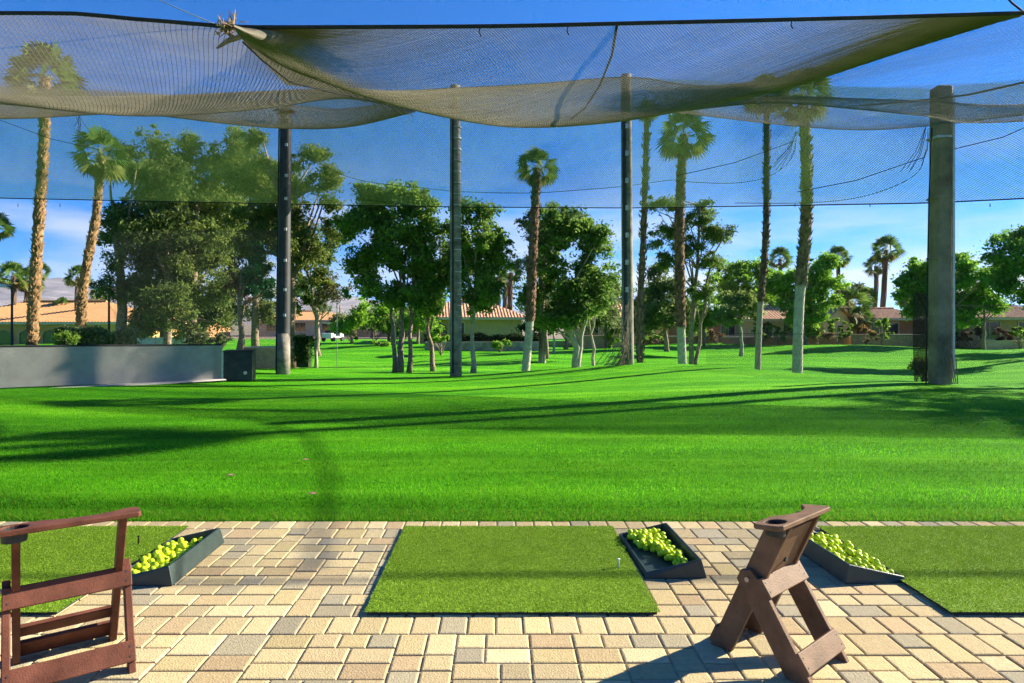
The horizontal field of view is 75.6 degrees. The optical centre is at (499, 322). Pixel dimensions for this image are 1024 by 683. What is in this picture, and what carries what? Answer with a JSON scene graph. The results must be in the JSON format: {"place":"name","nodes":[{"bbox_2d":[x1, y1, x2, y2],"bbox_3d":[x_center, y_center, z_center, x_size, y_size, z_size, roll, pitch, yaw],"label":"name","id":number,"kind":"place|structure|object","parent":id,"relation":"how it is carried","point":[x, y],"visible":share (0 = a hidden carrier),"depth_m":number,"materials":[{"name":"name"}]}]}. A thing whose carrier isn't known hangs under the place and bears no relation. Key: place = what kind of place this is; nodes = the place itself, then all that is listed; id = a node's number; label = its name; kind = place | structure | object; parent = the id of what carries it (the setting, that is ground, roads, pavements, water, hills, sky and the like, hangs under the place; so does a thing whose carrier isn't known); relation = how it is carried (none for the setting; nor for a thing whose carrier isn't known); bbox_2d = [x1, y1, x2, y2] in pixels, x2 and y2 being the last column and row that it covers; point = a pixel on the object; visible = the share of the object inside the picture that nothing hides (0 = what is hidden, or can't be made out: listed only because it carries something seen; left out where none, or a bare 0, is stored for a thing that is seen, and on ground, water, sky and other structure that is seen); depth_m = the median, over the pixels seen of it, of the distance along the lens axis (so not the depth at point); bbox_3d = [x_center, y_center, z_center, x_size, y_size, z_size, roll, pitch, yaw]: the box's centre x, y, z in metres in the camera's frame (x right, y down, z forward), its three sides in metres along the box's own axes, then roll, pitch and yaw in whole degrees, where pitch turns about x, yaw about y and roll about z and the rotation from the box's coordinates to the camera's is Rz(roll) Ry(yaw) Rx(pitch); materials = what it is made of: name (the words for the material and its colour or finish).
{"place":"outdoors","nodes":[
{"label":"outdoors","id":0,"kind":"place"},
{"bbox_2d":[0,277,525,323],"bbox_3d":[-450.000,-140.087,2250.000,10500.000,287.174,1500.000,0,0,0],"label":"mountains","id":1,"kind":"structure","parent":0,"point":[55,288],"depth_m":2557.32,"materials":[{"name":"brown stone"}]},
{"bbox_2d":[0,324,1023,521],"bbox_3d":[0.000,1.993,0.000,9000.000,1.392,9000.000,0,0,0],"label":"lawn","id":2,"kind":"structure","parent":0,"point":[360,368],"depth_m":9.62,"materials":[{"name":"green plant"}]},
{"bbox_2d":[0,212,16,241],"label":"palm tree","id":3,"kind":"object","parent":2,"relation":"on","point":[6,224],"visible":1,"depth_m":42.22,"materials":[{"name":"green plant"}]},
{"bbox_2d":[0,261,28,304],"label":"palm tree","id":4,"kind":"object","parent":2,"relation":"on","point":[13,281],"visible":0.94,"depth_m":61.81,"materials":[{"name":"green plant"}]},
{"bbox_2d":[0,39,88,344],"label":"palm tree","id":5,"kind":"object","parent":2,"relation":"on","point":[35,271],"visible":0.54,"depth_m":26.83,"materials":[{"name":"green plant"}]},
{"bbox_2d":[50,328,82,344],"bbox_3d":[-16.443,0.980,25.041,1.125,1.581,0.833,0,0,0],"label":"bush","id":6,"kind":"object","parent":2,"relation":"on","point":[63,336],"visible":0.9,"depth_m":24.91,"materials":[{"name":"green plant"}]},
{"bbox_2d":[63,264,92,310],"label":"palm tree","id":7,"kind":"object","parent":2,"relation":"on","point":[70,282],"visible":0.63,"depth_m":59.73,"materials":[{"name":"green plant"}]},
{"bbox_2d":[0,300,185,343],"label":"clubhouse","id":8,"kind":"structure","parent":2,"relation":"on","point":[53,316],"depth_m":58.14,"materials":[{"name":"beige paint"}]},
{"bbox_2d":[51,324,141,344],"bbox_3d":[-16.468,0.770,26.993,3.486,1.432,1.089,0,0,0],"label":"hedge","id":9,"kind":"object","parent":2,"relation":"on","point":[95,335],"visible":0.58,"depth_m":26.67,"materials":[{"name":"green plant"}]},
{"bbox_2d":[66,124,130,327],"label":"palm tree","id":10,"kind":"object","parent":2,"relation":"on","point":[81,318],"visible":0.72,"depth_m":28.86,"materials":[{"name":"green plant"}]},
{"bbox_2d":[0,344,225,387],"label":"wall","id":11,"kind":"structure","parent":2,"relation":"on","point":[86,365],"depth_m":16.81,"materials":[{"name":"concrete"}]},
{"bbox_2d":[88,123,207,343],"bbox_3d":[-19.004,-4.284,36.115,6.195,13.058,5.714,0,0,0],"label":"tree","id":12,"kind":"object","parent":2,"relation":"on","point":[125,217],"visible":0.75,"depth_m":35.43,"materials":[{"name":"green plant"}]},
{"bbox_2d":[97,178,249,336],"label":"tree","id":13,"kind":"object","parent":2,"relation":"on","point":[205,315],"visible":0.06,"depth_m":45.05,"materials":[{"name":"green plant"}]},
{"bbox_2d":[114,231,276,371],"bbox_3d":[-10.301,-0.720,22.288,5.606,4.771,0.035,0,0,2],"label":"net","id":14,"kind":"object","parent":2,"relation":"on","point":[195,285],"visible":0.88,"depth_m":22.28,"materials":[{"name":"black fabric"}]},
{"bbox_2d":[126,125,264,343],"bbox_3d":[-17.244,-4.785,37.900,7.065,13.991,6.176,0,0,0],"label":"tree","id":15,"kind":"object","parent":2,"relation":"on","point":[211,224],"visible":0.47,"depth_m":37.44,"materials":[{"name":"green plant"}]},
{"bbox_2d":[181,330,234,348],"bbox_3d":[-13.187,1.329,30.046,2.329,2.000,1.207,0,0,0],"label":"bush","id":16,"kind":"object","parent":2,"relation":"on","point":[207,336],"visible":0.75,"depth_m":29.81,"materials":[{"name":"green plant"}]},
{"bbox_2d":[222,269,253,349],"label":"tree","id":17,"kind":"object","parent":2,"relation":"on","point":[245,297],"visible":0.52,"depth_m":33.45,"materials":[{"name":"green plant"}]},
{"bbox_2d":[221,349,256,380],"bbox_3d":[-7.616,1.230,19.288,0.858,0.880,0.660,0,0,-12],"label":"equipment box","id":18,"kind":"object","parent":2,"relation":"on","point":[238,365],"visible":1,"depth_m":19.01,"materials":[{"name":"black plastic"}]},
{"bbox_2d":[206,140,277,345],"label":"tree","id":19,"kind":"object","parent":2,"relation":"on","point":[262,318],"visible":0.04,"depth_m":44.81,"materials":[{"name":"green plant"}]},
{"bbox_2d":[234,240,275,349],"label":"tree","id":20,"kind":"object","parent":2,"relation":"on","point":[257,266],"visible":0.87,"depth_m":32.73,"materials":[{"name":"green plant"}]},
{"bbox_2d":[245,346,291,367],"bbox_3d":[-11.847,1.908,34.000,2.400,1.390,1.300,0,0,0],"label":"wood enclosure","id":21,"kind":"object","parent":2,"relation":"on","point":[263,355],"visible":0.33,"depth_m":33.40,"materials":[{"name":"grey wood"}]},
{"bbox_2d":[215,127,350,367],"bbox_3d":[-11.125,-3.879,33.786,7.153,12.544,4.344,0,0,0],"label":"feathery tree","id":22,"kind":"object","parent":2,"relation":"on","point":[304,236],"visible":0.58,"depth_m":33.62,"materials":[{"name":"green plant"}]},
{"bbox_2d":[275,105,291,374],"bbox_3d":[-7.209,-2.635,22.000,0.516,9.267,0.470,0,0,0],"label":"net post","id":23,"kind":"object","parent":2,"relation":"on","point":[282,354],"visible":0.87,"depth_m":21.82,"materials":[{"name":"metal"}]},
{"bbox_2d":[0,15,425,128],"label":"overhead net","id":24,"kind":"object","parent":23,"relation":"attached to","point":[132,104],"visible":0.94,"depth_m":11.34,"materials":[{"name":"fabric"}]},
{"bbox_2d":[0,11,1023,28],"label":"support cable","id":25,"kind":"object","parent":24,"relation":"attached to","point":[571,24],"visible":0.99,"depth_m":7.68,"materials":[{"name":"metal"}]},
{"bbox_2d":[214,9,246,39],"bbox_3d":[-3.151,-3.479,7.729,0.350,0.323,0.277,0,0,-33],"label":"knot","id":26,"kind":"object","parent":25,"relation":"attached to","point":[230,22],"visible":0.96,"depth_m":7.67,"materials":[{"name":"white fabric"}]},
{"bbox_2d":[0,76,1023,207],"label":"back net","id":27,"kind":"object","parent":23,"relation":"hanging from","point":[268,144],"visible":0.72,"depth_m":22.21,"materials":[{"name":"fabric"}]},
{"bbox_2d":[735,84,925,203],"bbox_3d":[8.810,-5.192,17.942,0.440,3.789,4.927,0,0,-43],"label":"back net","id":28,"kind":"object","parent":27,"relation":"hanging from","point":[820,152],"visible":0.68,"depth_m":18.33,"materials":[{"name":"fabric"}]},
{"bbox_2d":[252,200,345,355],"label":"broadleaf tree","id":29,"kind":"object","parent":2,"relation":"on","point":[306,298],"visible":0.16,"depth_m":43.68,"materials":[{"name":"green plant"}]},
{"bbox_2d":[247,310,355,335],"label":"house","id":30,"kind":"structure","parent":2,"relation":"on","point":[305,323],"depth_m":95.00,"materials":[{"name":"paint"}]},
{"bbox_2d":[291,333,316,366],"bbox_3d":[-9.807,1.347,32.982,1.134,1.706,1.152,0,0,0],"label":"hedge","id":31,"kind":"object","parent":2,"relation":"on","point":[303,348],"visible":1,"depth_m":32.67,"materials":[{"name":"green plant"}]},
{"bbox_2d":[310,272,355,367],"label":"young tree","id":32,"kind":"object","parent":2,"relation":"on","point":[332,292],"visible":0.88,"depth_m":33.89,"materials":[{"name":"green plant"}]},
{"bbox_2d":[327,296,374,343],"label":"distant tree","id":33,"kind":"object","parent":2,"relation":"on","point":[358,316],"visible":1,"depth_m":57.50,"materials":[{"name":"green plant"}]},
{"bbox_2d":[330,178,449,372],"bbox_3d":[-5.094,-2.200,30.952,5.726,9.169,3.820,0,0,0],"label":"broadleaf tree","id":34,"kind":"object","parent":2,"relation":"on","point":[384,248],"visible":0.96,"depth_m":30.43,"materials":[{"name":"green plant"}]},
{"bbox_2d":[368,300,412,341],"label":"distant tree","id":35,"kind":"object","parent":2,"relation":"on","point":[380,314],"visible":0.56,"depth_m":59.32,"materials":[{"name":"green plant"}]},
{"bbox_2d":[395,307,440,343],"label":"distant tree","id":36,"kind":"object","parent":2,"relation":"on","point":[419,326],"visible":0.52,"depth_m":55.80,"materials":[{"name":"green plant"}]},
{"bbox_2d":[412,218,449,370],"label":"broadleaf tree","id":37,"kind":"object","parent":2,"relation":"on","point":[445,224],"visible":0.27,"depth_m":31.89,"materials":[{"name":"green plant"}]},
{"bbox_2d":[426,324,449,354],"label":"bush","id":38,"kind":"object","parent":2,"relation":"on","point":[435,338],"visible":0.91,"depth_m":44.85,"materials":[{"name":"green plant"}]},
{"bbox_2d":[450,84,461,376],"bbox_3d":[-1.469,-2.913,21.996,0.402,9.975,0.407,0,0,0],"label":"net post","id":39,"kind":"object","parent":2,"relation":"on","point":[455,270],"visible":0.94,"depth_m":21.83,"materials":[{"name":"metal"}]},
{"bbox_2d":[419,299,524,343],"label":"house","id":40,"kind":"structure","parent":2,"relation":"on","point":[500,320],"depth_m":60.18,"materials":[{"name":"beige paint"}]},
{"bbox_2d":[439,195,521,372],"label":"broadleaf tree","id":41,"kind":"object","parent":2,"relation":"on","point":[484,259],"visible":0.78,"depth_m":30.59,"materials":[{"name":"green plant"}]},
{"bbox_2d":[423,332,538,345],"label":"hedge","id":42,"kind":"object","parent":2,"relation":"on","point":[480,337],"visible":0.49,"depth_m":49.62,"materials":[{"name":"green plant"}]},
{"bbox_2d":[425,342,538,350],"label":"garden wall","id":43,"kind":"structure","parent":2,"relation":"on","point":[487,346],"depth_m":47.88,"materials":[{"name":"stone"}]},
{"bbox_2d":[501,266,517,310],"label":"palm tree","id":44,"kind":"object","parent":2,"relation":"on","point":[509,296],"visible":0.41,"depth_m":71.78,"materials":[{"name":"brown plant"}]},
{"bbox_2d":[526,205,548,362],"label":"palm tree","id":45,"kind":"object","parent":2,"relation":"on","point":[541,356],"visible":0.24,"depth_m":37.85,"materials":[{"name":"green plant"}]},
{"bbox_2d":[514,145,561,370],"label":"palm tree","id":46,"kind":"object","parent":2,"relation":"on","point":[531,302],"visible":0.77,"depth_m":29.83,"materials":[{"name":"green plant"}]},
{"bbox_2d":[511,300,604,349],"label":"broadleaf tree","id":47,"kind":"object","parent":2,"relation":"on","point":[522,326],"visible":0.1,"depth_m":51.88,"materials":[{"name":"green plant"}]},
{"bbox_2d":[506,202,621,358],"bbox_3d":[4.054,-2.595,40.107,7.370,9.623,3.187,0,0,0],"label":"feathery tree","id":48,"kind":"object","parent":2,"relation":"on","point":[610,312],"visible":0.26,"depth_m":39.85,"materials":[{"name":"green plant"}]},
{"bbox_2d":[512,200,621,367],"bbox_3d":[3.400,-1.694,32.155,6.003,8.421,3.773,0,0,0],"label":"broadleaf tree","id":49,"kind":"object","parent":2,"relation":"on","point":[587,289],"visible":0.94,"depth_m":31.58,"materials":[{"name":"green plant"}]},
{"bbox_2d":[583,335,621,348],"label":"garden wall","id":50,"kind":"structure","parent":2,"relation":"on","point":[598,341],"depth_m":54.88,"materials":[{"name":"paint"}]},
{"bbox_2d":[590,310,621,347],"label":"distant tree","id":51,"kind":"object","parent":2,"relation":"on","point":[599,319],"visible":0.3,"depth_m":53.86,"materials":[{"name":"green plant"}]},
{"bbox_2d":[595,301,632,365],"bbox_3d":[3.703,0.297,21.495,1.183,2.160,0.577,0,0,0],"label":"bunched net","id":52,"kind":"object","parent":2,"relation":"on","point":[624,348],"visible":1,"depth_m":21.40,"materials":[{"name":"black fabric"}]},
{"bbox_2d":[569,304,667,344],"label":"house","id":53,"kind":"structure","parent":2,"relation":"on","point":[596,331],"depth_m":60.15,"materials":[{"name":"beige paint"}]},
{"bbox_2d":[621,73,633,364],"bbox_3d":[4.247,-3.294,21.971,0.433,9.948,0.462,0,0,0],"label":"net post","id":54,"kind":"object","parent":2,"relation":"on","point":[626,216],"visible":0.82,"depth_m":21.82,"materials":[{"name":"grey metal"}]},
{"bbox_2d":[233,15,1020,127],"bbox_3d":[0.027,-5.673,14.526,13.752,5.098,15.141,0,0,0],"label":"overhead net","id":55,"kind":"object","parent":54,"relation":"attached to","point":[281,47],"visible":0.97,"depth_m":9.15,"materials":[{"name":"fabric"}]},
{"bbox_2d":[634,102,657,362],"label":"palm tree","id":56,"kind":"object","parent":2,"relation":"on","point":[640,297],"visible":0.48,"depth_m":23.91,"materials":[{"name":"brown plant"}]},
{"bbox_2d":[633,262,699,351],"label":"round tree","id":57,"kind":"object","parent":2,"relation":"on","point":[659,310],"visible":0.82,"depth_m":47.57,"materials":[{"name":"green plant"}]},
{"bbox_2d":[654,111,715,363],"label":"palm tree","id":58,"kind":"object","parent":2,"relation":"on","point":[679,270],"visible":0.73,"depth_m":24.85,"materials":[{"name":"green plant"}]},
{"bbox_2d":[646,194,738,364],"bbox_3d":[8.450,-1.771,30.099,4.584,8.415,2.303,0,0,0],"label":"broadleaf tree","id":59,"kind":"object","parent":2,"relation":"on","point":[701,222],"visible":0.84,"depth_m":29.88,"materials":[{"name":"green plant"}]},
{"bbox_2d":[668,315,737,341],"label":"house","id":60,"kind":"structure","parent":2,"relation":"on","point":[716,329],"depth_m":63.12,"materials":[{"name":"beige paint"}]},
{"bbox_2d":[685,295,726,345],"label":"distant tree","id":61,"kind":"object","parent":2,"relation":"on","point":[706,323],"visible":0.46,"depth_m":53.60,"materials":[{"name":"green plant"}]},
{"bbox_2d":[702,271,734,311],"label":"distant tree","id":62,"kind":"object","parent":2,"relation":"on","point":[713,279],"visible":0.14,"depth_m":79.01,"materials":[{"name":"green plant"}]},
{"bbox_2d":[709,288,767,355],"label":"young tree","id":63,"kind":"object","parent":2,"relation":"on","point":[742,303],"visible":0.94,"depth_m":43.68,"materials":[{"name":"green plant"}]},
{"bbox_2d":[714,255,778,305],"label":"broadleaf tree","id":64,"kind":"object","parent":2,"relation":"on","point":[743,273],"visible":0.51,"depth_m":64.86,"materials":[{"name":"green plant"}]},
{"bbox_2d":[744,71,789,369],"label":"palm tree","id":65,"kind":"object","parent":2,"relation":"on","point":[765,260],"visible":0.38,"depth_m":25.90,"materials":[{"name":"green plant"}]},
{"bbox_2d":[768,246,795,298],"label":"palm tree","id":66,"kind":"object","parent":2,"relation":"on","point":[784,253],"visible":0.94,"depth_m":77.67,"materials":[{"name":"green plant"}]},
{"bbox_2d":[722,337,850,344],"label":"garden wall","id":67,"kind":"structure","parent":2,"relation":"on","point":[843,342],"depth_m":57.38,"materials":[{"name":"grey paint"}]},
{"bbox_2d":[736,305,857,336],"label":"house","id":68,"kind":"structure","parent":2,"relation":"on","point":[772,316],"depth_m":61.19,"materials":[{"name":"paint"}]},
{"bbox_2d":[752,250,851,344],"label":"mesquite tree","id":69,"kind":"object","parent":2,"relation":"on","point":[822,282],"visible":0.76,"depth_m":55.67,"materials":[{"name":"green plant"}]},
{"bbox_2d":[766,65,838,373],"bbox_3d":[9.143,-2.904,20.024,2.096,9.850,2.105,0,0,0],"label":"palm tree","id":70,"kind":"object","parent":2,"relation":"on","point":[802,265],"visible":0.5,"depth_m":19.87,"materials":[{"name":"green plant"}]},
{"bbox_2d":[706,332,918,380],"bbox_3d":[8.155,0.838,18.053,0.024,1.086,6.024,0,0,-36],"label":"net","id":71,"kind":"object","parent":2,"relation":"on","point":[816,354],"visible":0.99,"depth_m":17.59,"materials":[{"name":"black fabric"}]},
{"bbox_2d":[815,305,856,336],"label":"house","id":72,"kind":"structure","parent":2,"relation":"on","point":[841,313],"depth_m":59.53,"materials":[{"name":"paint"}]},
{"bbox_2d":[827,244,852,293],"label":"palm tree","id":73,"kind":"object","parent":2,"relation":"on","point":[843,252],"visible":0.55,"depth_m":74.54,"materials":[{"name":"green plant"}]},
{"bbox_2d":[826,317,853,344],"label":"bush","id":74,"kind":"object","parent":2,"relation":"on","point":[831,327],"visible":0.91,"depth_m":55.84,"materials":[{"name":"green plant"}]},
{"bbox_2d":[830,285,874,314],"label":"palm tree","id":75,"kind":"object","parent":2,"relation":"on","point":[860,297],"visible":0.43,"depth_m":63.21,"materials":[{"name":"green plant"}]},
{"bbox_2d":[848,305,877,333],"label":"palm tree","id":76,"kind":"object","parent":2,"relation":"on","point":[860,309],"visible":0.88,"depth_m":59.72,"materials":[{"name":"green plant"}]},
{"bbox_2d":[861,255,890,306],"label":"palm tree","id":77,"kind":"object","parent":2,"relation":"on","point":[876,272],"visible":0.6,"depth_m":71.83,"materials":[{"name":"green plant"}]},
{"bbox_2d":[874,317,893,345],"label":"bush","id":78,"kind":"object","parent":2,"relation":"on","point":[884,323],"visible":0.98,"depth_m":54.93,"materials":[{"name":"green plant"}]},
{"bbox_2d":[843,307,927,333],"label":"house","id":79,"kind":"structure","parent":2,"relation":"on","point":[898,325],"depth_m":60.01,"materials":[{"name":"orange paint"}]},
{"bbox_2d":[870,234,906,306],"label":"palm tree","id":80,"kind":"object","parent":2,"relation":"on","point":[888,240],"visible":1,"depth_m":69.77,"materials":[{"name":"green plant"}]},
{"bbox_2d":[850,334,927,346],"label":"garden wall","id":81,"kind":"structure","parent":2,"relation":"on","point":[859,338],"depth_m":56.88,"materials":[{"name":"beige paint"}]},
{"bbox_2d":[913,293,928,381],"bbox_3d":[10.166,0.380,15.901,0.393,2.205,0.106,0,0,0],"label":"gathered net","id":82,"kind":"object","parent":2,"relation":"on","point":[918,321],"visible":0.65,"depth_m":15.94,"materials":[{"name":"black fabric"}]},
{"bbox_2d":[925,128,932,384],"bbox_3d":[9.750,-1.516,15.000,0.168,5.833,0.030,0,0,0],"label":"guy rope","id":83,"kind":"object","parent":2,"relation":"on","point":[928,256],"visible":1,"depth_m":14.99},
{"bbox_2d":[926,85,957,384],"bbox_3d":[10.272,-1.896,15.342,0.432,7.222,0.506,0,0,0],"label":"net post","id":84,"kind":"object","parent":2,"relation":"on","point":[942,359],"visible":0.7,"depth_m":15.22,"materials":[{"name":"grey metal"}]},
{"bbox_2d":[646,15,1023,129],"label":"overhead net","id":85,"kind":"object","parent":84,"relation":"attached to","point":[778,100],"visible":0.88,"depth_m":12.87,"materials":[{"name":"black fabric"}]},
{"bbox_2d":[300,79,795,192],"bbox_3d":[1.176,-6.381,22.087,15.864,4.063,2.233,0,0,11],"label":"back net","id":86,"kind":"object","parent":85,"relation":"attached to","point":[358,157],"visible":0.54,"depth_m":22.60,"materials":[{"name":"fabric"}]},
{"bbox_2d":[952,305,1023,385],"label":"net","id":87,"kind":"object","parent":84,"relation":"attached to","point":[989,342],"visible":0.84,"depth_m":15.16,"materials":[{"name":"black fabric"}]},
{"bbox_2d":[890,250,1000,329],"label":"mesquite tree","id":88,"kind":"object","parent":2,"relation":"on","point":[912,281],"visible":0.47,"depth_m":49.56,"materials":[{"name":"green plant"}]},
{"bbox_2d":[955,325,982,348],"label":"bush","id":89,"kind":"object","parent":2,"relation":"on","point":[969,337],"visible":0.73,"depth_m":53.94,"materials":[{"name":"green plant"}]},
{"bbox_2d":[963,287,1013,349],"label":"distant tree","id":90,"kind":"object","parent":2,"relation":"on","point":[976,300],"visible":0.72,"depth_m":49.66,"materials":[{"name":"green plant"}]},
{"bbox_2d":[955,306,1023,347],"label":"house","id":91,"kind":"structure","parent":2,"relation":"on","point":[1009,324],"depth_m":55.19,"materials":[{"name":"beige paint"}]},
{"bbox_2d":[973,224,1023,309],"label":"mesquite tree","id":92,"kind":"object","parent":2,"relation":"on","point":[1006,275],"visible":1,"depth_m":37.93,"materials":[{"name":"green plant"}]},
{"bbox_2d":[985,340,1023,349],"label":"garden wall","id":93,"kind":"structure","parent":2,"relation":"on","point":[1003,344],"depth_m":52.38,"materials":[{"name":"paint"}]},
{"bbox_2d":[0,521,1023,682],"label":"patio","id":94,"kind":"structure","parent":0,"point":[959,646],"depth_m":3.23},
{"bbox_2d":[0,507,140,682],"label":"bag stand","id":95,"kind":"object","parent":94,"relation":"on","point":[15,596],"visible":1,"depth_m":2.80,"materials":[{"name":"wood"}]},
{"bbox_2d":[0,525,187,613],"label":"golf mat","id":96,"kind":"object","parent":94,"relation":"on","point":[59,553],"visible":0.68,"depth_m":4.27,"materials":[{"name":"green carpet"}]},
{"bbox_2d":[132,528,223,585],"bbox_3d":[-2.057,1.445,4.130,0.367,0.107,0.746,0,0,-1],"label":"ball tray","id":97,"kind":"object","parent":94,"relation":"on","point":[177,569],"visible":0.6,"depth_m":3.97,"materials":[{"name":"plastic"}]},
{"bbox_2d":[364,524,660,613],"bbox_3d":[0.063,1.464,4.098,1.534,0.071,1.450,0,0,0],"label":"golf mat","id":98,"kind":"object","parent":94,"relation":"on","point":[505,569],"visible":1,"depth_m":3.89,"materials":[{"name":"green carpet"}]},
{"bbox_2d":[618,523,706,578],"bbox_3d":[1.018,1.445,4.240,0.367,0.107,0.746,0,0,-2],"label":"ball tray","id":99,"kind":"object","parent":94,"relation":"on","point":[650,564],"visible":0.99,"depth_m":4.06,"materials":[{"name":"plastic"}]},
{"bbox_2d":[709,504,848,682],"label":"bag stand","id":100,"kind":"object","parent":94,"relation":"on","point":[770,573],"visible":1,"depth_m":2.91,"materials":[{"name":"wood"}]},
{"bbox_2d":[802,532,904,583],"bbox_3d":[2.147,1.445,4.170,0.367,0.107,0.746,0,0,-3],"label":"ball tray","id":101,"kind":"object","parent":94,"relation":"on","point":[845,572],"visible":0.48,"depth_m":3.83,"materials":[{"name":"plastic"}]},
{"bbox_2d":[817,524,1023,613],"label":"golf mat","id":102,"kind":"object","parent":94,"relation":"on","point":[964,569],"visible":0.99,"depth_m":4.12,"materials":[{"name":"green carpet"}]},
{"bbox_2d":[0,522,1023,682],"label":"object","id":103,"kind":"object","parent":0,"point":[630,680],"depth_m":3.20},
{"bbox_2d":[0,0,1023,309],"label":"sky","id":104,"kind":"structure","parent":0,"point":[854,227],"materials":[{"name":"blue"}]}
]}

